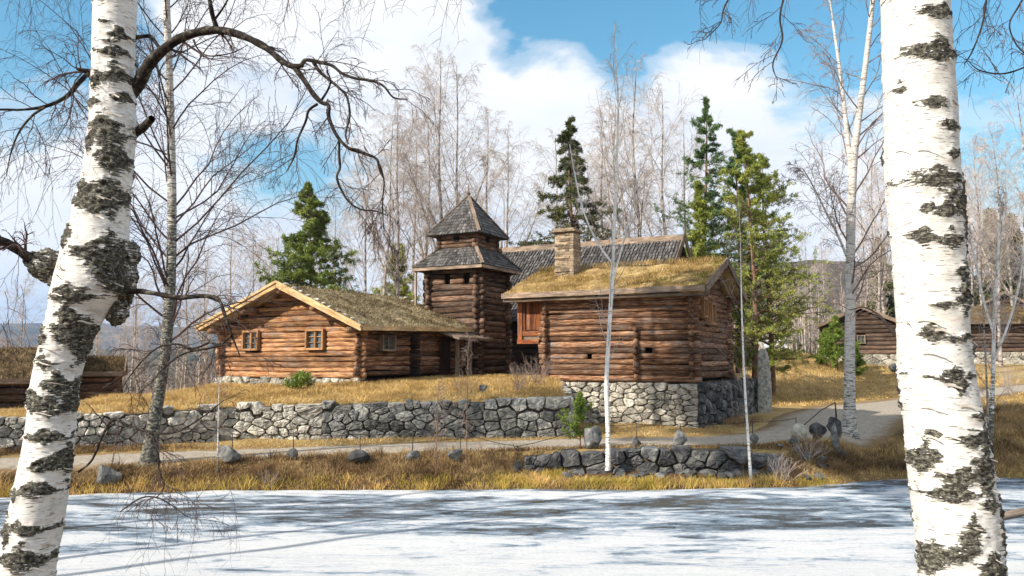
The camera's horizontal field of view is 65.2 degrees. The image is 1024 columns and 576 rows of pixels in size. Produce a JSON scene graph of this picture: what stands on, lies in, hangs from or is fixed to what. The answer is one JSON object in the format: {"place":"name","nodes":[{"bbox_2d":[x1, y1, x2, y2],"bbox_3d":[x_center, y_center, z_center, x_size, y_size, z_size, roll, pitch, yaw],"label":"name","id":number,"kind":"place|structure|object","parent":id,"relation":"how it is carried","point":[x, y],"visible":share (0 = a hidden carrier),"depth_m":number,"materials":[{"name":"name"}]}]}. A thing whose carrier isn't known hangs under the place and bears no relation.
{"place":"outdoors","nodes":[
{"label":"outdoors","id":0,"kind":"place"},
{"bbox_2d":[0,466,838,497],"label":"shore grass","id":1,"kind":"structure","parent":0,"point":[553,481],"depth_m":18.16,"materials":[{"name":"plant"}]},
{"bbox_2d":[0,260,1017,394],"bbox_3d":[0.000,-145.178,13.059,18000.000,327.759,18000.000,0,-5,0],"label":"hills","id":2,"kind":"structure","parent":0,"point":[835,274],"depth_m":872.88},
{"bbox_2d":[731,260,895,352],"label":"bare woodland","id":3,"kind":"object","parent":2,"relation":"on","point":[812,316],"visible":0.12,"depth_m":90.07,"materials":[{"name":"plant"}]},
{"bbox_2d":[0,478,1023,575],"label":"ice","id":4,"kind":"structure","parent":0,"point":[864,528],"depth_m":13.43,"materials":[{"name":"ice"}]},
{"bbox_2d":[0,353,1023,496],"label":"ground","id":5,"kind":"structure","parent":0,"point":[776,410],"depth_m":19.87,"materials":[{"name":"plant"}]},
{"bbox_2d":[0,344,37,408],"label":"log barn","id":6,"kind":"structure","parent":5,"relation":"on","point":[7,391],"depth_m":30.66,"materials":[{"name":"wood"}]},
{"bbox_2d":[0,274,46,347],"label":"birch tree","id":7,"kind":"object","parent":5,"relation":"on","point":[21,315],"visible":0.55,"depth_m":63.60,"materials":[{"name":"plant"}]},
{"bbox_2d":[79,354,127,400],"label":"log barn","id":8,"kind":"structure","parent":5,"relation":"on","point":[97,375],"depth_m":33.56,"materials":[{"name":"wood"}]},
{"bbox_2d":[96,464,121,484],"bbox_3d":[-8.941,4.125,17.728,0.549,0.452,0.354,0,-5,0],"label":"boulder","id":9,"kind":"object","parent":5,"relation":"on","point":[104,473],"visible":0.99,"depth_m":17.64,"materials":[{"name":"grey stone"}]},
{"bbox_2d":[89,311,151,372],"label":"birch tree","id":10,"kind":"object","parent":5,"relation":"on","point":[120,337],"visible":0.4,"depth_m":57.98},
{"bbox_2d":[99,274,183,393],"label":"birch tree","id":11,"kind":"object","parent":5,"relation":"on","point":[126,332],"visible":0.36,"depth_m":69.49,"materials":[{"name":"plant"}]},
{"bbox_2d":[108,270,198,393],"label":"birch tree","id":12,"kind":"object","parent":5,"relation":"on","point":[135,337],"visible":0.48,"depth_m":50.14,"materials":[{"name":"plant"}]},
{"bbox_2d":[0,401,323,452],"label":"retaining wall","id":13,"kind":"structure","parent":5,"relation":"on","point":[243,419],"depth_m":22.15,"materials":[{"name":"stone"}]},
{"bbox_2d":[122,350,217,393],"bbox_3d":[-22.535,6.840,49.874,8.228,6.487,24.804,3,-6,-27],"label":"bare thicket","id":14,"kind":"object","parent":5,"relation":"on","point":[182,377],"visible":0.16,"depth_m":46.93,"materials":[{"name":"plant"}]},
{"bbox_2d":[144,283,215,389],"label":"birch tree","id":15,"kind":"object","parent":5,"relation":"on","point":[178,340],"visible":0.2,"depth_m":79.78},
{"bbox_2d":[138,235,230,388],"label":"birch tree","id":16,"kind":"object","parent":5,"relation":"on","point":[185,323],"visible":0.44,"depth_m":54.87,"materials":[{"name":"plant"}]},
{"bbox_2d":[0,0,381,466],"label":"birch tree","id":17,"kind":"object","parent":5,"relation":"on","point":[169,281],"visible":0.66,"depth_m":19.00,"materials":[{"name":"grey plant"}]},
{"bbox_2d":[173,245,240,378],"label":"birch tree","id":18,"kind":"object","parent":5,"relation":"on","point":[205,346],"visible":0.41,"depth_m":74.29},
{"bbox_2d":[180,257,234,385],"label":"birch tree","id":19,"kind":"object","parent":5,"relation":"on","point":[194,305],"visible":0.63,"depth_m":46.16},
{"bbox_2d":[201,359,230,471],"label":"sapling","id":20,"kind":"object","parent":5,"relation":"on","point":[218,422],"visible":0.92,"depth_m":18.39,"materials":[{"name":"plant"}]},
{"bbox_2d":[156,203,292,317],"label":"birch tree","id":21,"kind":"object","parent":5,"relation":"on","point":[248,263],"visible":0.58,"depth_m":59.68,"materials":[{"name":"plant"}]},
{"bbox_2d":[219,445,240,462],"bbox_3d":[-6.629,3.894,18.709,0.568,0.405,0.299,0,-5,0],"label":"boulder","id":22,"kind":"object","parent":5,"relation":"on","point":[227,454],"visible":0.98,"depth_m":18.63,"materials":[{"name":"grey stone"}]},
{"bbox_2d":[0,0,471,575],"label":"birch tree","id":23,"kind":"object","parent":5,"relation":"on","point":[88,272],"visible":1,"depth_m":4.29,"materials":[{"name":"white plant"}]},
{"bbox_2d":[210,224,283,303],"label":"birch tree","id":24,"kind":"object","parent":5,"relation":"on","point":[268,271],"visible":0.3,"depth_m":65.97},
{"bbox_2d":[222,218,328,293],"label":"birch tree","id":25,"kind":"object","parent":5,"relation":"on","point":[269,222],"visible":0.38,"depth_m":72.42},
{"bbox_2d":[0,373,566,441],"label":"lawn grass","id":26,"kind":"structure","parent":5,"relation":"on","point":[374,389],"depth_m":24.77,"materials":[{"name":"plant"}]},
{"bbox_2d":[281,369,315,390],"bbox_3d":[-6.848,2.969,25.766,0.980,0.734,1.145,0,-5,0],"label":"green bush","id":27,"kind":"object","parent":5,"relation":"on","point":[300,378],"visible":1,"depth_m":25.55,"materials":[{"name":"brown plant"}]},
{"bbox_2d":[253,180,360,291],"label":"pine tree","id":28,"kind":"object","parent":5,"relation":"on","point":[304,259],"visible":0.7,"depth_m":37.83,"materials":[{"name":"green plant"}]},
{"bbox_2d":[273,198,381,288],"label":"birch tree","id":29,"kind":"object","parent":5,"relation":"on","point":[335,220],"visible":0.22,"depth_m":66.45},
{"bbox_2d":[124,392,558,435],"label":"lawn grass","id":30,"kind":"structure","parent":5,"relation":"on","point":[385,398],"depth_m":23.48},
{"bbox_2d":[194,280,493,384],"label":"log cottage","id":31,"kind":"structure","parent":5,"relation":"on","point":[333,335],"depth_m":29.21,"materials":[{"name":"brown wood"}]},
{"bbox_2d":[241,330,262,350],"bbox_3d":[-9.663,1.952,29.733,0.810,0.740,0.250,-3,-6,28],"label":"window","id":32,"kind":"structure","parent":31,"relation":"in","point":[245,346],"depth_m":29.71,"materials":[{"name":"brown wood"}]},
{"bbox_2d":[304,329,326,349],"bbox_3d":[-6.931,1.821,28.286,0.820,0.740,0.250,-3,-6,28],"label":"window","id":33,"kind":"structure","parent":31,"relation":"in","point":[314,338],"depth_m":28.25,"materials":[{"name":"brown wood"}]},
{"bbox_2d":[378,335,396,350],"bbox_3d":[-4.471,1.971,28.608,0.250,0.580,0.790,-3,-6,28],"label":"window","id":34,"kind":"structure","parent":31,"relation":"in","point":[386,342],"depth_m":28.56,"materials":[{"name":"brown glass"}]},
{"bbox_2d":[439,337,450,374],"bbox_3d":[-2.694,2.733,32.054,0.040,1.500,0.800,-3,-6,28],"label":"door","id":35,"kind":"structure","parent":31,"relation":"in","point":[445,343],"depth_m":32.04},
{"bbox_2d":[290,154,405,293],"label":"birch tree","id":36,"kind":"object","parent":5,"relation":"on","point":[362,261],"visible":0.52,"depth_m":42.49,"materials":[{"name":"plant"}]},
{"bbox_2d":[348,449,370,462],"bbox_3d":[-3.582,3.976,18.820,0.540,0.344,0.350,0,-5,0],"label":"edge stone","id":37,"kind":"object","parent":5,"relation":"on","point":[358,455],"visible":0.99,"depth_m":18.71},
{"bbox_2d":[371,242,420,302],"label":"pine tree","id":38,"kind":"object","parent":5,"relation":"on","point":[405,289],"visible":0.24,"depth_m":52.41,"materials":[{"name":"green plant"}]},
{"bbox_2d":[343,105,453,295],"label":"birch tree","id":39,"kind":"object","parent":5,"relation":"on","point":[387,249],"visible":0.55,"depth_m":46.59,"materials":[{"name":"plant"}]},
{"bbox_2d":[326,92,484,296],"bbox_3d":[-6.073,-3.153,44.978,8.809,16.342,8.096,1,-5,-16],"label":"birch tree","id":40,"kind":"object","parent":5,"relation":"on","point":[397,236],"visible":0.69,"depth_m":44.47,"materials":[{"name":"plant"}]},
{"bbox_2d":[383,100,466,303],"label":"birch tree","id":41,"kind":"object","parent":5,"relation":"on","point":[424,237],"visible":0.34,"depth_m":51.14,"materials":[{"name":"plant"}]},
{"bbox_2d":[358,119,495,293],"bbox_3d":[-6.261,-3.004,62.688,11.969,20.489,10.859,-1,-5,8],"label":"birch tree","id":42,"kind":"object","parent":5,"relation":"on","point":[412,286],"visible":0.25,"depth_m":62.37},
{"bbox_2d":[427,380,455,476],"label":"sapling","id":43,"kind":"object","parent":5,"relation":"on","point":[436,435],"visible":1,"depth_m":18.42,"materials":[{"name":"plant"}]},
{"bbox_2d":[321,396,571,439],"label":"retaining wall","id":44,"kind":"structure","parent":5,"relation":"on","point":[521,417],"depth_m":23.13,"materials":[{"name":"grey stone"}]},
{"bbox_2d":[379,54,514,229],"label":"birch tree","id":45,"kind":"object","parent":5,"relation":"on","point":[483,159],"visible":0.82,"depth_m":47.69,"materials":[{"name":"plant"}]},
{"bbox_2d":[0,416,895,488],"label":"grass tussocks","id":46,"kind":"object","parent":5,"relation":"on","point":[89,449],"depth_m":18.78,"materials":[{"name":"plant"}]},
{"bbox_2d":[368,38,536,285],"bbox_3d":[-5.836,-4.658,49.189,11.552,19.798,10.621,-5,-7,45],"label":"birch tree","id":47,"kind":"object","parent":5,"relation":"on","point":[435,166],"visible":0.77,"depth_m":47.65,"materials":[{"name":"plant"}]},
{"bbox_2d":[453,330,480,469],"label":"sapling","id":48,"kind":"object","parent":5,"relation":"on","point":[467,379],"visible":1,"depth_m":18.70,"materials":[{"name":"plant"}]},
{"bbox_2d":[412,183,522,374],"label":"log tower","id":49,"kind":"structure","parent":5,"relation":"on","point":[467,268],"depth_m":33.91,"materials":[{"name":"wood"}]},
{"bbox_2d":[414,100,544,247],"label":"birch tree","id":50,"kind":"object","parent":5,"relation":"on","point":[487,138],"visible":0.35,"depth_m":56.80,"materials":[{"name":"plant"}]},
{"bbox_2d":[98,382,896,465],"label":"verge grass","id":51,"kind":"structure","parent":5,"relation":"on","point":[615,431],"depth_m":22.63,"materials":[{"name":"plant"}]},
{"bbox_2d":[443,120,564,247],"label":"birch tree","id":52,"kind":"object","parent":5,"relation":"on","point":[508,198],"visible":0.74,"depth_m":55.39,"materials":[{"name":"plant"}]},
{"bbox_2d":[232,417,795,459],"bbox_3d":[0.613,3.926,19.976,14.670,1.146,0.882,1,-5,-11],"label":"cable railing","id":53,"kind":"object","parent":5,"relation":"on","point":[360,434],"visible":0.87,"depth_m":19.40,"materials":[{"name":"black metal"}]},
{"bbox_2d":[513,352,556,383],"bbox_3d":[0.851,2.635,26.399,1.440,1.087,1.560,-2,-6,22],"label":"bare shrub","id":54,"kind":"object","parent":5,"relation":"on","point":[537,376],"visible":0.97,"depth_m":26.29,"materials":[{"name":"plant"}]},
{"bbox_2d":[519,128,602,241],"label":"birch tree","id":55,"kind":"object","parent":5,"relation":"on","point":[556,193],"visible":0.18,"depth_m":58.42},
{"bbox_2d":[506,115,621,245],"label":"spruce tree","id":56,"kind":"object","parent":5,"relation":"on","point":[559,214],"visible":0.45,"depth_m":47.33,"materials":[{"name":"plant"}]},
{"bbox_2d":[556,381,574,435],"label":"retaining wall","id":57,"kind":"structure","parent":5,"relation":"on","point":[568,392],"depth_m":23.55,"materials":[{"name":"stone"}]},
{"bbox_2d":[555,390,593,445],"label":"young pine","id":58,"kind":"object","parent":5,"relation":"on","point":[579,403],"visible":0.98,"depth_m":20.32,"materials":[{"name":"green plant"}]},
{"bbox_2d":[584,426,601,448],"bbox_3d":[2.029,3.743,20.040,0.454,0.584,0.344,0,-5,0],"label":"boulder","id":59,"kind":"object","parent":5,"relation":"on","point":[593,436],"visible":1,"depth_m":19.99,"materials":[{"name":"stone"}]},
{"bbox_2d":[530,151,656,241],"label":"birch tree","id":60,"kind":"object","parent":5,"relation":"on","point":[593,189],"visible":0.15,"depth_m":64.85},
{"bbox_2d":[533,106,654,240],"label":"birch tree","id":61,"kind":"object","parent":5,"relation":"on","point":[593,187],"visible":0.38,"depth_m":50.79,"materials":[{"name":"plant"}]},
{"bbox_2d":[499,227,692,371],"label":"timber hall","id":62,"kind":"structure","parent":5,"relation":"on","point":[527,260],"depth_m":38.93,"materials":[{"name":"wood"}]},
{"bbox_2d":[551,91,677,238],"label":"birch tree","id":63,"kind":"object","parent":5,"relation":"on","point":[614,143],"visible":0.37,"depth_m":56.45,"materials":[{"name":"plant"}]},
{"bbox_2d":[561,23,673,470],"bbox_3d":[2.551,-1.208,19.941,2.322,11.286,2.404,4,-7,-38],"label":"birch tree","id":64,"kind":"object","parent":5,"relation":"on","point":[606,374],"visible":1,"depth_m":19.73,"materials":[{"name":"white plant"}]},
{"bbox_2d":[501,227,746,427],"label":"log house","id":65,"kind":"structure","parent":5,"relation":"on","point":[668,312],"depth_m":28.34,"materials":[{"name":"brown log wood"},{"name":"turf grass"},{"name":"pale stone"}]},
{"bbox_2d":[698,297,708,317],"bbox_3d":[6.587,0.678,27.630,0.250,0.700,0.540,-3,-6,28],"label":"window","id":66,"kind":"structure","parent":65,"relation":"in","point":[703,313],"depth_m":27.41,"materials":[{"name":"brown wood"}]},
{"bbox_2d":[705,303,716,324],"bbox_3d":[7.103,0.929,28.583,0.250,0.770,0.600,-3,-6,28],"label":"window","id":67,"kind":"structure","parent":65,"relation":"in","point":[711,306],"depth_m":28.32,"materials":[{"name":"brown wood"}]},
{"bbox_2d":[578,52,696,238],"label":"birch tree","id":68,"kind":"object","parent":5,"relation":"on","point":[639,215],"visible":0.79,"depth_m":46.75,"materials":[{"name":"plant"}]},
{"bbox_2d":[524,445,773,473],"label":"embankment wall","id":69,"kind":"structure","parent":5,"relation":"on","point":[721,458],"depth_m":19.57,"materials":[{"name":"stone"}]},
{"bbox_2d":[583,72,733,238],"bbox_3d":[10.872,-4.492,57.873,10.809,20.149,11.757,-1,-5,9],"label":"birch tree","id":70,"kind":"object","parent":5,"relation":"on","point":[661,173],"visible":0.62,"depth_m":56.15,"materials":[{"name":"plant"}]},
{"bbox_2d":[599,108,736,252],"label":"birch tree","id":71,"kind":"object","parent":5,"relation":"on","point":[684,170],"visible":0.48,"depth_m":59.21,"materials":[{"name":"plant"}]},
{"bbox_2d":[653,96,751,265],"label":"pine tree","id":72,"kind":"object","parent":5,"relation":"on","point":[709,196],"visible":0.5,"depth_m":42.44,"materials":[{"name":"green plant"}]},
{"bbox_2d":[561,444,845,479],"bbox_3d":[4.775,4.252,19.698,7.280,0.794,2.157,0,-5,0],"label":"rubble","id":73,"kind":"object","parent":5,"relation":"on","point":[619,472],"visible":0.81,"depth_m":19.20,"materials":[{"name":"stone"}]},
{"bbox_2d":[685,180,735,355],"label":"pine tree","id":74,"kind":"object","parent":5,"relation":"on","point":[702,213],"visible":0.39,"depth_m":40.27,"materials":[{"name":"green plant"}]},
{"bbox_2d":[693,196,782,479],"bbox_3d":[5.490,1.168,19.017,1.382,6.856,1.957,5,-7,-43],"label":"birch tree","id":75,"kind":"object","parent":5,"relation":"on","point":[745,405],"visible":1,"depth_m":18.96,"materials":[{"name":"white plant"}]},
{"bbox_2d":[734,375,756,414],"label":"rubble wall","id":76,"kind":"structure","parent":5,"relation":"on","point":[752,407],"depth_m":32.93,"materials":[{"name":"stone"}]},
{"bbox_2d":[707,126,796,372],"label":"pine tree","id":77,"kind":"object","parent":5,"relation":"on","point":[730,179],"visible":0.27,"depth_m":44.25,"materials":[{"name":"green plant"}]},
{"bbox_2d":[684,129,820,377],"bbox_3d":[12.428,-1.257,40.728,7.658,13.820,7.693,4,-7,-40],"label":"pine tree","id":78,"kind":"object","parent":5,"relation":"on","point":[748,160],"visible":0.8,"depth_m":40.05,"materials":[{"name":"green plant"}]},
{"bbox_2d":[756,342,771,412],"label":"standing slab","id":79,"kind":"structure","parent":5,"relation":"on","point":[764,385],"depth_m":33.66,"materials":[{"name":"stone"}]},
{"bbox_2d":[710,153,838,395],"bbox_3d":[13.756,-0.958,42.378,7.704,13.288,8.616,3,-6,-30],"label":"pine tree","id":80,"kind":"object","parent":5,"relation":"on","point":[772,195],"visible":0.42,"depth_m":42.55,"materials":[{"name":"green plant"}]},
{"bbox_2d":[766,450,807,480],"bbox_3d":[6.351,4.123,18.625,0.886,0.668,1.095,0,-5,0],"label":"bare shrub","id":81,"kind":"object","parent":5,"relation":"on","point":[777,467],"visible":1,"depth_m":18.59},
{"bbox_2d":[790,423,806,439],"bbox_3d":[7.653,3.877,21.355,0.426,0.540,0.279,0,-5,0],"label":"boulder","id":82,"kind":"object","parent":5,"relation":"on","point":[798,428],"visible":0.77,"depth_m":21.27,"materials":[{"name":"stone"}]},
{"bbox_2d":[766,313,837,353],"bbox_3d":[23.090,3.676,61.642,6.861,4.293,10.291,-2,-5,16],"label":"bare thicket","id":83,"kind":"object","parent":5,"relation":"on","point":[813,338],"visible":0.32,"depth_m":62.98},
{"bbox_2d":[770,223,843,353],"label":"birch tree","id":84,"kind":"object","parent":5,"relation":"on","point":[809,304],"visible":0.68,"depth_m":62.10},
{"bbox_2d":[801,234,841,320],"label":"birch tree","id":85,"kind":"object","parent":5,"relation":"on","point":[822,282],"visible":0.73,"depth_m":72.64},
{"bbox_2d":[813,328,841,364],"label":"young conifer","id":86,"kind":"object","parent":5,"relation":"on","point":[821,360],"visible":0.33,"depth_m":54.81,"materials":[{"name":"plant"}]},
{"bbox_2d":[765,0,890,438],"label":"birch tree","id":87,"kind":"object","parent":5,"relation":"on","point":[849,427],"visible":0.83,"depth_m":25.17,"materials":[{"name":"white plant"}]},
{"bbox_2d":[815,314,862,370],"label":"young conifer","id":88,"kind":"object","parent":5,"relation":"on","point":[833,349],"visible":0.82,"depth_m":52.70,"materials":[{"name":"plant"}]},
{"bbox_2d":[805,193,891,313],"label":"birch tree","id":89,"kind":"object","parent":5,"relation":"on","point":[868,279],"visible":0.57,"depth_m":75.22,"materials":[{"name":"plant"}]},
{"bbox_2d":[684,0,1023,575],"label":"birch tree","id":90,"kind":"object","parent":5,"relation":"on","point":[957,513],"visible":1,"depth_m":3.88,"materials":[{"name":"white plant"}]},
{"bbox_2d":[818,143,891,314],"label":"birch tree","id":91,"kind":"object","parent":5,"relation":"on","point":[876,243],"visible":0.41,"depth_m":84.39,"materials":[{"name":"plant"}]},
{"bbox_2d":[816,305,896,365],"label":"log storehouse","id":92,"kind":"structure","parent":5,"relation":"on","point":[878,344],"depth_m":56.47,"materials":[{"name":"wood"}]},
{"bbox_2d":[855,341,868,375],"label":"young conifer","id":93,"kind":"object","parent":5,"relation":"on","point":[859,361],"visible":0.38,"depth_m":51.42,"materials":[{"name":"plant"}]},
{"bbox_2d":[838,162,891,311],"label":"birch tree","id":94,"kind":"object","parent":5,"relation":"on","point":[880,284],"visible":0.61,"depth_m":66.56,"materials":[{"name":"plant"}]},
{"bbox_2d":[718,395,1023,483],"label":"bank grass","id":95,"kind":"structure","parent":5,"relation":"on","point":[1019,398],"depth_m":22.22,"materials":[{"name":"plant"}]},
{"bbox_2d":[733,353,1023,405],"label":"field grass","id":96,"kind":"structure","parent":5,"relation":"on","point":[813,401],"depth_m":46.92,"materials":[{"name":"plant"}]},
{"bbox_2d":[862,239,895,317],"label":"tree","id":97,"kind":"object","parent":5,"relation":"on","point":[890,302],"visible":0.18,"depth_m":103.83,"materials":[{"name":"plant"}]},
{"bbox_2d":[884,142,998,274],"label":"birch tree","id":98,"kind":"object","parent":5,"relation":"on","point":[975,226],"visible":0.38,"depth_m":49.97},
{"bbox_2d":[971,256,999,434],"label":"birch tree","id":99,"kind":"object","parent":5,"relation":"on","point":[983,330],"visible":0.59,"depth_m":22.31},
{"bbox_2d":[961,130,1023,305],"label":"birch tree","id":100,"kind":"object","parent":5,"relation":"on","point":[976,173],"visible":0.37,"depth_m":62.13,"materials":[{"name":"plant"}]},
{"bbox_2d":[961,140,1023,305],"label":"birch tree","id":101,"kind":"object","parent":5,"relation":"on","point":[1006,199],"visible":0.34,"depth_m":67.03,"materials":[{"name":"plant"}]},
{"bbox_2d":[963,121,1022,366],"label":"birch tree","id":102,"kind":"object","parent":5,"relation":"on","point":[1000,355],"visible":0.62,"depth_m":57.05,"materials":[{"name":"plant"}]},
{"bbox_2d":[962,81,1023,286],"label":"birch tree","id":103,"kind":"object","parent":5,"relation":"on","point":[1021,196],"visible":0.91,"depth_m":52.73,"materials":[{"name":"plant"}]},
{"bbox_2d":[967,178,1023,452],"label":"birch tree","id":104,"kind":"object","parent":5,"relation":"on","point":[994,355],"visible":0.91,"depth_m":21.50,"materials":[{"name":"white plant"}]},
{"bbox_2d":[970,305,1023,364],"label":"log barn","id":105,"kind":"structure","parent":5,"relation":"on","point":[1013,350],"depth_m":58.49,"materials":[{"name":"log wood"},{"name":"stone"},{"name":"turf roof"}]},
{"bbox_2d":[973,207,1022,303],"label":"birch tree","id":106,"kind":"object","parent":5,"relation":"on","point":[988,295],"visible":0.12,"depth_m":92.01,"materials":[{"name":"plant"}]},
{"bbox_2d":[1000,212,1023,298],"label":"tree","id":107,"kind":"object","parent":5,"relation":"on","point":[1015,238],"visible":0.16,"depth_m":96.36,"materials":[{"name":"plant"}]},
{"bbox_2d":[0,384,1023,470],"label":"path","id":108,"kind":"structure","parent":0,"point":[876,420],"depth_m":22.42,"materials":[{"name":"gravel"}]},
{"bbox_2d":[809,422,826,439],"bbox_3d":[8.402,3.926,21.933,0.518,0.508,0.282,0,-5,0],"label":"boulder","id":109,"kind":"object","parent":108,"relation":"on","point":[817,428],"visible":0.91,"depth_m":21.88,"materials":[{"name":"stone"}]},
{"bbox_2d":[995,363,1023,392],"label":"bare shrub","id":110,"kind":"object","parent":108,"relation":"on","point":[1009,378],"visible":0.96,"depth_m":39.63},
{"bbox_2d":[0,0,1023,326],"label":"sky","id":111,"kind":"structure","parent":0,"point":[543,58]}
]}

